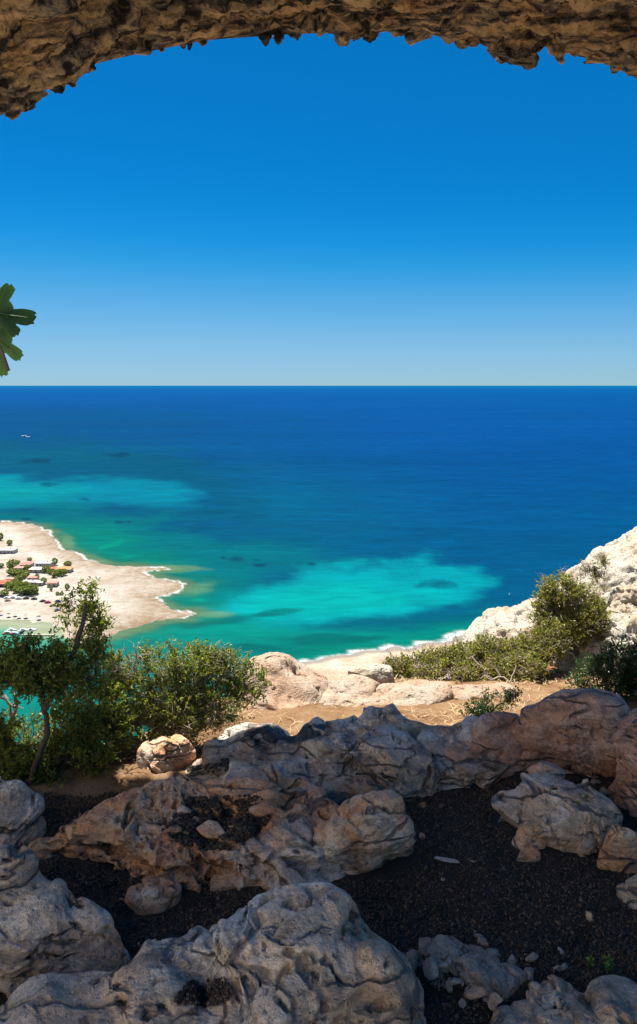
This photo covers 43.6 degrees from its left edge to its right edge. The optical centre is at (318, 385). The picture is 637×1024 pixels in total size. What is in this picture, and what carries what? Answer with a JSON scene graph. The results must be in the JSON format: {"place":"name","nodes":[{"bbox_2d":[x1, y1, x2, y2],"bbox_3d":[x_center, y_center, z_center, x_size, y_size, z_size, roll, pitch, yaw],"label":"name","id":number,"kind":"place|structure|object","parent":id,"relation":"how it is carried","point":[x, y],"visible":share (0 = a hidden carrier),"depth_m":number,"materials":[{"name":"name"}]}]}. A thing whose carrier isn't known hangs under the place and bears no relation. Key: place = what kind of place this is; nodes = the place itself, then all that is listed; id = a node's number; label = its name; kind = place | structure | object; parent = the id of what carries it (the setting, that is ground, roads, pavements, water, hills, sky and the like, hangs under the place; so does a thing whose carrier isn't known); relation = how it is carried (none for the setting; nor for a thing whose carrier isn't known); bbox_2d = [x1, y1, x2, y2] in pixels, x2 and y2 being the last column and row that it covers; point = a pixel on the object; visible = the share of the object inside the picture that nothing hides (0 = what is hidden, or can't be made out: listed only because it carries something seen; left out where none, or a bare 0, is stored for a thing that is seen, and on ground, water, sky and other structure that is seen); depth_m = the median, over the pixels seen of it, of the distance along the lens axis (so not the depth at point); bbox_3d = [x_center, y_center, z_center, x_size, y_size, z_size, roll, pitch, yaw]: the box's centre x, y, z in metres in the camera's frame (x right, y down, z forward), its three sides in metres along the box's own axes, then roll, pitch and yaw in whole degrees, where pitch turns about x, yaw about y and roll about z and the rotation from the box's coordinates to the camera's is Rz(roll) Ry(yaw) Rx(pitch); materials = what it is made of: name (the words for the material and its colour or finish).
{"place":"outdoors","nodes":[
{"label":"outdoors","id":0,"kind":"place"},
{"bbox_2d":[0,283,36,376],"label":"fig branch","id":1,"kind":"object","parent":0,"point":[10,317],"visible":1,"depth_m":2.61,"materials":[{"name":"green plant"}]},
{"bbox_2d":[0,521,194,645],"bbox_3d":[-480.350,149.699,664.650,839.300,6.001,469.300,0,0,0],"label":"peninsula","id":2,"kind":"object","parent":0,"point":[131,593],"visible":0.36,"depth_m":581.58},
{"bbox_2d":[0,589,8,595],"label":"village tree","id":3,"kind":"object","parent":2,"relation":"on","point":[4,593],"visible":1,"depth_m":558.13,"materials":[{"name":"green plant"}]},
{"bbox_2d":[0,580,10,586],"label":"house","id":4,"kind":"structure","parent":2,"relation":"on","point":[2,582],"depth_m":584.53,"materials":[{"name":"red paint"}]},
{"bbox_2d":[0,548,17,553],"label":"house","id":5,"kind":"structure","parent":2,"relation":"on","point":[8,550],"depth_m":699.41,"materials":[{"name":"white paint"}]},
{"bbox_2d":[6,559,17,568],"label":"village tree","id":6,"kind":"object","parent":2,"relation":"on","point":[11,564],"visible":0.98,"depth_m":637.21,"materials":[{"name":"green plant"}]},
{"bbox_2d":[7,582,17,589],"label":"village tree","id":7,"kind":"object","parent":2,"relation":"on","point":[10,586],"visible":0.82,"depth_m":572.24,"materials":[{"name":"green plant"}]},
{"bbox_2d":[14,566,24,569],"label":"house","id":8,"kind":"structure","parent":2,"relation":"on","point":[19,567],"depth_m":632.82,"materials":[{"name":"pink paint"}]},
{"bbox_2d":[16,586,25,594],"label":"village tree","id":9,"kind":"object","parent":2,"relation":"on","point":[22,591],"visible":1,"depth_m":560.24,"materials":[{"name":"green plant"}]},
{"bbox_2d":[19,561,33,566],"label":"house","id":10,"kind":"structure","parent":2,"relation":"on","point":[30,563],"depth_m":646.72,"materials":[{"name":"pink paint"}]},
{"bbox_2d":[23,580,37,584],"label":"house","id":11,"kind":"structure","parent":2,"relation":"on","point":[32,582],"depth_m":587.10,"materials":[{"name":"white paint"}]},
{"bbox_2d":[23,584,38,594],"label":"village tree","id":12,"kind":"object","parent":2,"relation":"on","point":[32,591],"visible":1,"depth_m":560.91,"materials":[{"name":"green plant"}]},
{"bbox_2d":[27,576,38,579],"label":"house","id":13,"kind":"structure","parent":2,"relation":"on","point":[32,577],"depth_m":597.62,"materials":[{"name":"pink paint"}]},
{"bbox_2d":[28,567,44,572],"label":"house","id":14,"kind":"structure","parent":2,"relation":"on","point":[35,569],"depth_m":626.15,"materials":[{"name":"white paint"}]},
{"bbox_2d":[35,580,43,585],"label":"house","id":15,"kind":"structure","parent":2,"relation":"on","point":[39,583],"depth_m":586.18,"materials":[{"name":"white paint"}]},
{"bbox_2d":[35,561,52,566],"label":"house","id":16,"kind":"structure","parent":2,"relation":"on","point":[42,563],"depth_m":646.15,"materials":[{"name":"white paint"}]},
{"bbox_2d":[42,565,49,571],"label":"village tree","id":17,"kind":"object","parent":2,"relation":"on","point":[46,567],"visible":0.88,"depth_m":626.88,"materials":[{"name":"green plant"}]},
{"bbox_2d":[47,581,58,586],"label":"house","id":18,"kind":"structure","parent":2,"relation":"on","point":[52,583],"depth_m":583.38,"materials":[{"name":"pink paint"}]},
{"bbox_2d":[50,570,57,576],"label":"village tree","id":19,"kind":"object","parent":2,"relation":"on","point":[54,574],"visible":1,"depth_m":609.29,"materials":[{"name":"green plant"}]},
{"bbox_2d":[57,568,64,575],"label":"village tree","id":20,"kind":"object","parent":2,"relation":"on","point":[59,572],"visible":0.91,"depth_m":615.65,"materials":[{"name":"green plant"}]},
{"bbox_2d":[55,566,72,572],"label":"house","id":21,"kind":"structure","parent":2,"relation":"on","point":[69,569],"depth_m":631.63,"materials":[{"name":"orange paint"}]},
{"bbox_2d":[63,560,71,565],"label":"village tree","id":22,"kind":"object","parent":2,"relation":"on","point":[67,563],"visible":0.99,"depth_m":650.74,"materials":[{"name":"green plant"}]},
{"bbox_2d":[0,386,636,752],"bbox_3d":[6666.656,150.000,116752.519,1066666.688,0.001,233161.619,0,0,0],"label":"sea","id":23,"kind":"structure","parent":0,"point":[305,523],"depth_m":1063.23,"materials":[{"name":"liquid"}]},
{"bbox_2d":[0,0,636,120],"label":"cave roof","id":24,"kind":"structure","parent":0,"point":[56,46],"depth_m":8.79,"materials":[{"name":"stone"}]},
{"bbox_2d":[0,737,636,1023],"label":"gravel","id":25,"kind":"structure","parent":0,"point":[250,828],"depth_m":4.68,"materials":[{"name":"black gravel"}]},
{"bbox_2d":[177,804,191,812],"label":"stone","id":26,"kind":"object","parent":25,"relation":"on","point":[182,808],"visible":1,"depth_m":5.20,"materials":[{"name":"beige stone"}]},
{"bbox_2d":[193,816,200,823],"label":"stone","id":27,"kind":"object","parent":25,"relation":"on","point":[197,819],"visible":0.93,"depth_m":5.21,"materials":[{"name":"beige stone"}]},
{"bbox_2d":[197,820,224,838],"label":"stone","id":28,"kind":"object","parent":25,"relation":"on","point":[209,829],"visible":0.98,"depth_m":5.03,"materials":[{"name":"beige stone"}]},
{"bbox_2d":[423,957,438,980],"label":"stone","id":29,"kind":"object","parent":25,"relation":"on","point":[430,969],"visible":1,"depth_m":3.92,"materials":[{"name":"stone"}]},
{"bbox_2d":[436,958,443,966],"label":"stone","id":30,"kind":"object","parent":29,"relation":"on","point":[439,962],"visible":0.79,"depth_m":3.95,"materials":[{"name":"stone"}]},
{"bbox_2d":[439,961,448,967],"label":"stone","id":31,"kind":"object","parent":30,"relation":"on","point":[446,964],"visible":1,"depth_m":3.95,"materials":[{"name":"stone"}]},
{"bbox_2d":[434,857,459,862],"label":"stone","id":32,"kind":"object","parent":25,"relation":"on","point":[444,859],"visible":1,"depth_m":4.92,"materials":[{"name":"grey stone"}]},
{"bbox_2d":[449,977,461,985],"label":"stone","id":33,"kind":"object","parent":25,"relation":"on","point":[454,980],"visible":1,"depth_m":3.88,"materials":[{"name":"stone"}]},
{"bbox_2d":[463,986,487,999],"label":"stone","id":34,"kind":"object","parent":25,"relation":"on","point":[473,992],"visible":1,"depth_m":3.77,"materials":[{"name":"stone"}]},
{"bbox_2d":[599,787,611,794],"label":"stone","id":35,"kind":"object","parent":25,"relation":"on","point":[604,791],"visible":0.91,"depth_m":5.77,"materials":[{"name":"stone"}]},
{"bbox_2d":[602,954,614,970],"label":"weed","id":36,"kind":"object","parent":25,"relation":"on","point":[607,962],"visible":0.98,"depth_m":4.05,"materials":[{"name":"green plant"}]},
{"bbox_2d":[0,771,636,1023],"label":"cave floor","id":37,"kind":"structure","parent":0,"point":[387,869],"depth_m":4.66,"materials":[{"name":"soil"}]},
{"bbox_2d":[0,776,46,847],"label":"rock","id":38,"kind":"object","parent":37,"relation":"on","point":[22,819],"visible":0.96,"depth_m":5.25,"materials":[{"name":"grey stone"}]},
{"bbox_2d":[0,844,129,997],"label":"boulder","id":39,"kind":"object","parent":37,"relation":"on","point":[49,926],"visible":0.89,"depth_m":4.05,"materials":[{"name":"grey stone"}]},
{"bbox_2d":[125,874,181,914],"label":"rock","id":40,"kind":"object","parent":37,"relation":"on","point":[152,894],"visible":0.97,"depth_m":4.62,"materials":[{"name":"beige stone"}]},
{"bbox_2d":[136,734,195,773],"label":"rock","id":41,"kind":"object","parent":37,"relation":"on","point":[162,754],"visible":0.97,"depth_m":6.22,"materials":[{"name":"beige stone"}]},
{"bbox_2d":[28,760,345,892],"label":"slab","id":42,"kind":"structure","parent":37,"relation":"on","point":[122,830],"depth_m":5.03,"materials":[{"name":"beige stone"}]},
{"bbox_2d":[159,824,181,834],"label":"stone","id":43,"kind":"object","parent":42,"relation":"on","point":[176,829],"visible":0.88,"depth_m":5.01,"materials":[{"name":"beige stone"}]},
{"bbox_2d":[249,801,275,816],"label":"stone","id":44,"kind":"object","parent":42,"relation":"on","point":[262,809],"visible":1,"depth_m":5.04,"materials":[{"name":"beige stone"}]},
{"bbox_2d":[0,882,425,1023],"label":"boulder","id":45,"kind":"object","parent":37,"relation":"on","point":[311,953],"visible":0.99,"depth_m":3.58,"materials":[{"name":"grey stone"}]},
{"bbox_2d":[184,703,508,804],"bbox_3d":[0.246,2.974,6.197,2.606,0.642,1.097,0,0,0],"label":"ledge","id":46,"kind":"object","parent":37,"relation":"on","point":[338,762],"visible":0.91,"depth_m":6.07,"materials":[{"name":"grey stone"}]},
{"bbox_2d":[312,790,415,874],"bbox_3d":[0.260,2.932,4.981,0.785,0.684,0.498,0,0,0],"label":"boulder","id":47,"kind":"object","parent":37,"relation":"on","point":[365,833],"visible":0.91,"depth_m":4.88,"materials":[{"name":"beige stone"}]},
{"bbox_2d":[353,722,445,762],"bbox_3d":[0.551,3.003,6.318,1.135,0.564,0.570,0,0,0],"label":"boulder","id":48,"kind":"object","parent":37,"relation":"on","point":[432,743],"visible":0.11,"depth_m":6.20,"materials":[{"name":"grey stone"}]},
{"bbox_2d":[445,977,452,992],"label":"stone","id":49,"kind":"object","parent":37,"relation":"on","point":[449,987],"visible":0.77,"depth_m":3.92,"materials":[{"name":"stone"}]},
{"bbox_2d":[403,934,519,1001],"bbox_3d":[0.707,3.088,4.086,0.676,0.405,0.464,0,0,20],"label":"outcrop","id":50,"kind":"object","parent":37,"relation":"on","point":[467,959],"visible":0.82,"depth_m":4.02,"materials":[{"name":"stone"}]},
{"bbox_2d":[447,956,451,965],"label":"stone","id":51,"kind":"object","parent":50,"relation":"on","point":[449,959],"visible":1,"depth_m":3.99,"materials":[{"name":"stone"}]},
{"bbox_2d":[471,968,490,985],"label":"stone","id":52,"kind":"object","parent":50,"relation":"on","point":[481,976],"visible":1,"depth_m":3.89,"materials":[{"name":"stone"}]},
{"bbox_2d":[458,998,466,1008],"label":"stone","id":53,"kind":"object","parent":37,"relation":"on","point":[462,1002],"visible":1,"depth_m":3.82,"materials":[{"name":"stone"}]},
{"bbox_2d":[477,936,488,946],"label":"stone","id":54,"kind":"object","parent":37,"relation":"on","point":[482,940],"visible":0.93,"depth_m":4.26,"materials":[{"name":"stone"}]},
{"bbox_2d":[444,711,525,777],"bbox_3d":[1.380,2.938,6.305,0.943,0.707,0.493,0,0,-39],"label":"boulder","id":55,"kind":"object","parent":37,"relation":"on","point":[493,735],"visible":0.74,"depth_m":6.16,"materials":[{"name":"red stone"}]},
{"bbox_2d":[484,948,500,959],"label":"stone","id":56,"kind":"object","parent":37,"relation":"on","point":[492,953],"visible":0.52,"depth_m":4.12,"materials":[{"name":"stone"}]},
{"bbox_2d":[487,998,497,1010],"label":"stone","id":57,"kind":"object","parent":37,"relation":"on","point":[492,1006],"visible":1,"depth_m":3.76,"materials":[{"name":"stone"}]},
{"bbox_2d":[489,992,502,1004],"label":"stone","id":58,"kind":"object","parent":57,"relation":"on","point":[495,998],"visible":1,"depth_m":3.76,"materials":[{"name":"stone"}]},
{"bbox_2d":[507,954,516,964],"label":"stone","id":59,"kind":"object","parent":37,"relation":"on","point":[511,959],"visible":0.72,"depth_m":4.12,"materials":[{"name":"stone"}]},
{"bbox_2d":[502,962,527,985],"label":"stone","id":60,"kind":"object","parent":37,"relation":"on","point":[520,974],"visible":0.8,"depth_m":4.00,"materials":[{"name":"stone"}]},
{"bbox_2d":[523,970,532,980],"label":"stone","id":61,"kind":"object","parent":37,"relation":"on","point":[530,977],"visible":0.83,"depth_m":4.00,"materials":[{"name":"stone"}]},
{"bbox_2d":[516,845,540,861],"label":"rock","id":62,"kind":"object","parent":37,"relation":"on","point":[528,853],"visible":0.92,"depth_m":5.01,"materials":[{"name":"beige stone"}]},
{"bbox_2d":[524,967,533,977],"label":"stone","id":63,"kind":"object","parent":37,"relation":"on","point":[529,969],"visible":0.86,"depth_m":4.04,"materials":[{"name":"stone"}]},
{"bbox_2d":[512,820,548,849],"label":"rock","id":64,"kind":"object","parent":37,"relation":"on","point":[529,833],"visible":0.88,"depth_m":5.13,"materials":[{"name":"beige stone"}]},
{"bbox_2d":[525,952,538,961],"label":"stone","id":65,"kind":"object","parent":37,"relation":"on","point":[532,956],"visible":1,"depth_m":4.12,"materials":[{"name":"stone"}]},
{"bbox_2d":[527,761,565,778],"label":"stone","id":66,"kind":"object","parent":37,"relation":"on","point":[551,768],"visible":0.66,"depth_m":5.64,"materials":[{"name":"grey stone"}]},
{"bbox_2d":[491,770,622,856],"bbox_3d":[1.561,2.989,5.390,0.907,0.581,0.657,0,0,28],"label":"rock","id":67,"kind":"object","parent":37,"relation":"on","point":[582,818],"visible":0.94,"depth_m":5.27,"materials":[{"name":"grey stone"}]},
{"bbox_2d":[553,965,563,971],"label":"stone","id":68,"kind":"object","parent":37,"relation":"on","point":[559,968],"visible":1,"depth_m":4.07,"materials":[{"name":"stone"}]},
{"bbox_2d":[489,974,636,1023],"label":"outcrop","id":69,"kind":"object","parent":37,"relation":"on","point":[608,999],"visible":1,"depth_m":3.74,"materials":[{"name":"grey stone"}]},
{"bbox_2d":[541,980,554,985],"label":"stone","id":70,"kind":"object","parent":69,"relation":"on","point":[544,982],"visible":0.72,"depth_m":3.91,"materials":[{"name":"stone"}]},
{"bbox_2d":[511,688,629,777],"bbox_3d":[2.024,2.832,6.218,1.037,0.898,0.428,0,0,0],"label":"boulder","id":71,"kind":"object","parent":37,"relation":"on","point":[569,731],"visible":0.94,"depth_m":6.10,"materials":[{"name":"red stone"}]},
{"bbox_2d":[585,910,593,920],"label":"stone","id":72,"kind":"object","parent":37,"relation":"on","point":[589,915],"visible":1,"depth_m":4.48,"materials":[{"name":"beige stone"}]},
{"bbox_2d":[585,954,594,967],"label":"weed","id":73,"kind":"object","parent":37,"relation":"on","point":[590,960],"visible":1,"depth_m":4.11,"materials":[{"name":"green plant"}]},
{"bbox_2d":[590,779,600,784],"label":"stone","id":74,"kind":"object","parent":37,"relation":"on","point":[593,781],"visible":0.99,"depth_m":5.98,"materials":[{"name":"stone"}]},
{"bbox_2d":[597,824,636,873],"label":"rock","id":75,"kind":"object","parent":37,"relation":"on","point":[618,851],"visible":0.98,"depth_m":4.95,"materials":[{"name":"beige stone"}]},
{"bbox_2d":[608,708,636,817],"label":"boulder","id":76,"kind":"object","parent":37,"relation":"on","point":[622,787],"visible":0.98,"depth_m":5.60,"materials":[{"name":"red stone"}]},
{"bbox_2d":[615,874,636,909],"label":"rock","id":77,"kind":"object","parent":37,"relation":"on","point":[626,891],"visible":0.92,"depth_m":4.62,"materials":[{"name":"grey stone"}]},
{"bbox_2d":[0,662,636,808],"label":"terrace ground","id":78,"kind":"structure","parent":0,"point":[118,780],"depth_m":7.38,"materials":[{"name":"beige soil"}]},
{"bbox_2d":[0,690,23,731],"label":"dead tree","id":79,"kind":"object","parent":78,"relation":"on","point":[14,713],"visible":0.54,"depth_m":6.59,"materials":[{"name":"grey wood"}]},
{"bbox_2d":[0,603,115,784],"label":"lentisk tree","id":80,"kind":"object","parent":78,"relation":"on","point":[25,669],"visible":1,"depth_m":5.94,"materials":[{"name":"green plant"}]},
{"bbox_2d":[0,668,143,787],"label":"lentisk bush","id":81,"kind":"object","parent":78,"relation":"on","point":[87,731],"visible":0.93,"depth_m":6.21,"materials":[{"name":"green plant"}]},
{"bbox_2d":[51,576,116,721],"bbox_3d":[-1.988,2.287,6.750,0.494,1.340,0.404,0,0,22],"label":"lentisk sapling","id":82,"kind":"object","parent":78,"relation":"on","point":[100,622],"visible":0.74,"depth_m":6.72,"materials":[{"name":"green plant"}]},
{"bbox_2d":[68,747,146,779],"bbox_3d":[-1.658,2.987,6.151,0.709,0.183,0.376,0,0,-8],"label":"dead branch","id":83,"kind":"object","parent":78,"relation":"on","point":[117,761],"visible":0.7,"depth_m":6.22,"materials":[{"name":"brown wood"}]},
{"bbox_2d":[94,636,277,757],"bbox_3d":[-1.155,2.644,6.756,1.627,1.001,0.796,0,0,0],"label":"lentisk shrub","id":84,"kind":"object","parent":78,"relation":"on","point":[196,697],"visible":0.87,"depth_m":6.72,"materials":[{"name":"green plant"}]},
{"bbox_2d":[110,639,152,690],"bbox_3d":[-1.574,2.374,6.698,0.310,0.480,0.188,0,0,29],"label":"dead branch","id":85,"kind":"object","parent":84,"relation":"in","point":[134,666],"visible":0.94,"depth_m":6.72,"materials":[{"name":"grey wood"}]},
{"bbox_2d":[243,652,328,710],"bbox_3d":[-0.343,3.152,8.259,0.978,0.646,1.277,0,0,0],"label":"pink rock","id":86,"kind":"object","parent":78,"relation":"on","point":[296,683],"visible":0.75,"depth_m":8.04,"materials":[{"name":"stone"}]},
{"bbox_2d":[318,674,379,705],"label":"pink rock","id":87,"kind":"object","parent":78,"relation":"on","point":[355,685],"visible":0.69,"depth_m":8.13,"materials":[{"name":"stone"}]},
{"bbox_2d":[335,693,392,706],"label":"pink rock","id":88,"kind":"object","parent":78,"relation":"on","point":[375,699],"visible":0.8,"depth_m":7.90,"materials":[{"name":"stone"}]},
{"bbox_2d":[104,668,632,755],"bbox_3d":[0.656,5.519,8.061,5.859,5.057,3.222,0,0,0],"label":"dry straw","id":89,"kind":"object","parent":78,"relation":"on","point":[403,678],"visible":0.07,"depth_m":7.79,"materials":[{"name":"beige plant"}]},
{"bbox_2d":[348,663,394,683],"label":"pale rock","id":90,"kind":"object","parent":78,"relation":"on","point":[380,674],"visible":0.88,"depth_m":8.68,"materials":[{"name":"white stone"}]},
{"bbox_2d":[376,679,452,705],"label":"pink rock","id":91,"kind":"object","parent":78,"relation":"on","point":[412,692],"visible":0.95,"depth_m":8.01,"materials":[{"name":"stone"}]},
{"bbox_2d":[380,612,579,681],"bbox_3d":[1.856,3.160,9.270,2.429,0.865,1.026,0,0,0],"label":"scrub","id":92,"kind":"object","parent":78,"relation":"on","point":[536,649],"visible":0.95,"depth_m":9.26,"materials":[{"name":"green plant"}]},
{"bbox_2d":[451,683,518,699],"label":"pink rock","id":93,"kind":"object","parent":78,"relation":"on","point":[464,691],"visible":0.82,"depth_m":8.11,"materials":[{"name":"stone"}]},
{"bbox_2d":[458,685,523,717],"bbox_3d":[1.569,2.903,7.196,0.595,0.400,0.294,0,0,0],"label":"shrub","id":94,"kind":"object","parent":78,"relation":"on","point":[480,709],"visible":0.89,"depth_m":7.17,"materials":[{"name":"green plant"}]},
{"bbox_2d":[481,655,520,682],"bbox_3d":[1.997,3.106,8.797,0.471,0.306,0.216,0,0,0],"label":"dead branch","id":95,"kind":"object","parent":78,"relation":"on","point":[500,676],"visible":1,"depth_m":8.75,"materials":[{"name":"beige wood"}]},
{"bbox_2d":[462,587,587,660],"bbox_3d":[2.891,3.352,10.889,1.890,1.115,1.550,0,0,0],"label":"limestone outcrop","id":96,"kind":"object","parent":78,"relation":"on","point":[507,622],"visible":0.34,"depth_m":10.82,"materials":[{"name":"white stone"}]},
{"bbox_2d":[526,566,615,659],"bbox_3d":[3.126,2.844,9.871,1.130,1.189,0.869,0,0,0],"label":"upright bush","id":97,"kind":"object","parent":78,"relation":"on","point":[587,617],"visible":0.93,"depth_m":9.76,"materials":[{"name":"green plant"}]},
{"bbox_2d":[548,612,636,673],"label":"limestone outcrop","id":98,"kind":"object","parent":78,"relation":"on","point":[626,624],"visible":0.27,"depth_m":9.64,"materials":[{"name":"white stone"}]},
{"bbox_2d":[559,629,636,702],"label":"shaded bush","id":99,"kind":"object","parent":78,"relation":"on","point":[622,682],"visible":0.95,"depth_m":7.93,"materials":[{"name":"green plant"}]},
{"bbox_2d":[559,526,636,596],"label":"limestone outcrop","id":100,"kind":"object","parent":78,"relation":"on","point":[621,551],"visible":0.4,"depth_m":11.52,"materials":[{"name":"white stone"}]},
{"bbox_2d":[576,555,611,587],"bbox_3d":[3.765,2.558,10.849,0.532,0.487,0.458,0,0,0],"label":"withered bush","id":101,"kind":"object","parent":100,"relation":"on","point":[594,570],"visible":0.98,"depth_m":10.88,"materials":[{"name":"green plant"}]},
{"bbox_2d":[589,547,613,576],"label":"withered bush","id":102,"kind":"object","parent":100,"relation":"on","point":[604,560],"visible":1,"depth_m":10.88,"materials":[{"name":"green plant"}]},
{"bbox_2d":[600,582,636,615],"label":"limestone outcrop","id":103,"kind":"object","parent":78,"relation":"on","point":[622,598],"visible":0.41,"depth_m":10.49,"materials":[{"name":"white stone"}]},
{"bbox_2d":[0,32,636,385],"label":"sky","id":104,"kind":"structure","parent":0,"point":[311,210],"materials":[{"name":"blue"}]},
{"bbox_2d":[299,635,461,679],"bbox_3d":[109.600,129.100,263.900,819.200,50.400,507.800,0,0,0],"label":"coastal slope","id":105,"kind":"structure","parent":0,"point":[336,666],"depth_m":428.62,"materials":[{"name":"beige stone"}]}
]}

